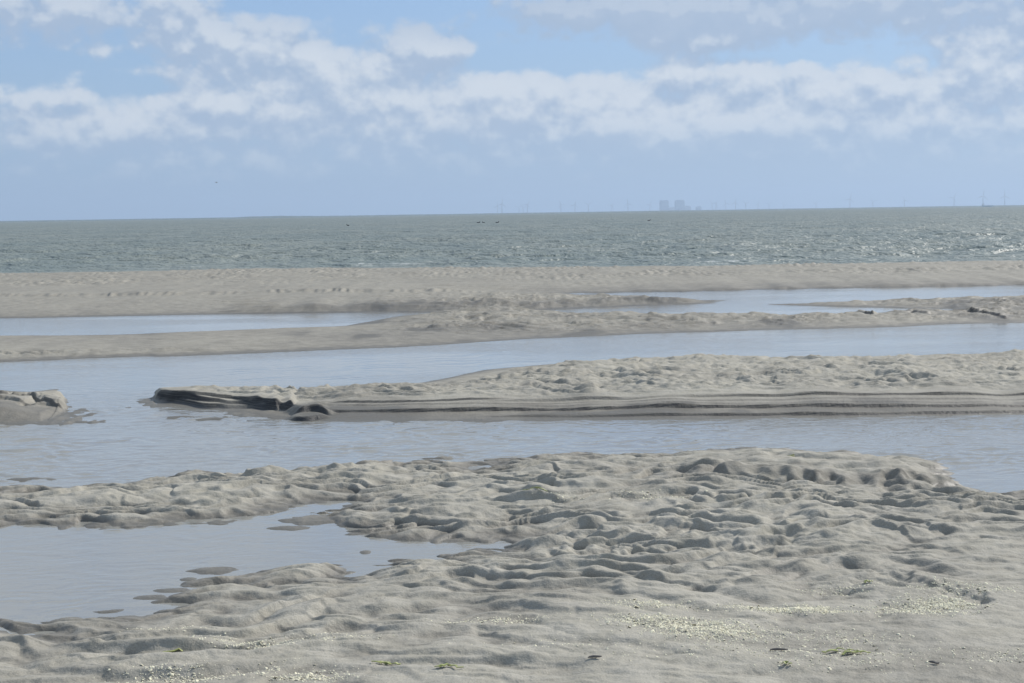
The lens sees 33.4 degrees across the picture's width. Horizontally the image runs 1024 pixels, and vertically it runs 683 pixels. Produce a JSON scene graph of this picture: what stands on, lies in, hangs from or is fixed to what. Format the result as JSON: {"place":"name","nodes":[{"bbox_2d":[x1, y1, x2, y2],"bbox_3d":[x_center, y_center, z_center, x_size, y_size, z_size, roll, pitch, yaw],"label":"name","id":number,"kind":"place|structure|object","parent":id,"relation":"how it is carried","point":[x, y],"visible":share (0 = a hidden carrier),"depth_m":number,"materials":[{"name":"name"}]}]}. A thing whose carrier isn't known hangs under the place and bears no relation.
{"place":"outdoors","nodes":[
{"label":"outdoors","id":0,"kind":"place"},
{"bbox_2d":[0,260,1023,682],"bbox_3d":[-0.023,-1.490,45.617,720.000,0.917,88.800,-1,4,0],"label":"sand","id":1,"kind":"structure","parent":0,"point":[754,528],"depth_m":9.71,"materials":[{"name":"beige sand"}]},
{"bbox_2d":[371,661,400,664],"bbox_3d":[-0.458,1.167,6.211,0.110,0.016,0.049,-1,4,0],"label":"seaweed","id":2,"kind":"object","parent":1,"relation":"on","point":[385,662],"visible":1,"depth_m":6.20,"materials":[{"name":"green plant"}]},
{"bbox_2d":[434,663,463,667],"bbox_3d":[-0.223,1.151,6.049,0.094,0.012,0.057,-3,5,-27],"label":"seaweed","id":3,"kind":"object","parent":1,"relation":"on","point":[441,665],"visible":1,"depth_m":6.05,"materials":[{"name":"green plant"}]},
{"bbox_2d":[0,285,1023,634],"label":"tidal pools","id":4,"kind":"object","parent":1,"relation":"on","point":[48,573],"visible":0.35,"depth_m":13.22,"materials":[{"name":"liquid"}]},
{"bbox_2d":[93,488,1023,682],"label":"shell grit","id":5,"kind":"object","parent":1,"relation":"on","point":[786,610],"visible":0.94,"depth_m":6.68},
{"bbox_2d":[588,655,601,657],"bbox_3d":[0.298,1.135,6.151,0.051,0.011,0.022,-1,4,-6],"label":"twig","id":6,"kind":"object","parent":1,"relation":"on","point":[592,656],"visible":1,"depth_m":6.15,"materials":[{"name":"grey wood"}]},
{"bbox_2d":[770,648,787,649],"bbox_3d":[0.979,1.129,6.264,0.066,0.010,0.022,0,4,6],"label":"twig","id":7,"kind":"object","parent":1,"relation":"on","point":[778,649],"visible":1,"depth_m":6.26,"materials":[{"name":"grey wood"}]},
{"bbox_2d":[822,647,870,654],"bbox_3d":[1.221,1.130,6.229,0.172,0.016,0.063,-1,4,-5],"label":"seaweed","id":8,"kind":"object","parent":1,"relation":"on","point":[853,651],"visible":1,"depth_m":6.23,"materials":[{"name":"green plant"}]},
{"bbox_2d":[0,206,1023,272],"bbox_3d":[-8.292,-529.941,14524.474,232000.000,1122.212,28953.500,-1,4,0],"label":"sea","id":9,"kind":"structure","parent":0,"point":[768,237],"depth_m":101.34,"materials":[{"name":"liquid"}]},
{"bbox_2d":[659,200,668,210],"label":"power station block","id":10,"kind":"structure","parent":9,"relation":"on","point":[663,205],"depth_m":20378.72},
{"bbox_2d":[675,200,684,209],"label":"power station block","id":11,"kind":"structure","parent":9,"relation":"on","point":[679,204],"depth_m":20238.40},
{"bbox_2d":[0,205,1023,221],"bbox_3d":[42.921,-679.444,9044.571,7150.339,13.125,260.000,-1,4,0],"label":"shore","id":12,"kind":"structure","parent":0,"point":[501,213],"depth_m":8947.60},
{"bbox_2d":[0,0,1023,220],"label":"sky","id":13,"kind":"structure","parent":0,"point":[110,109],"materials":[{"name":"blue"}]}
]}

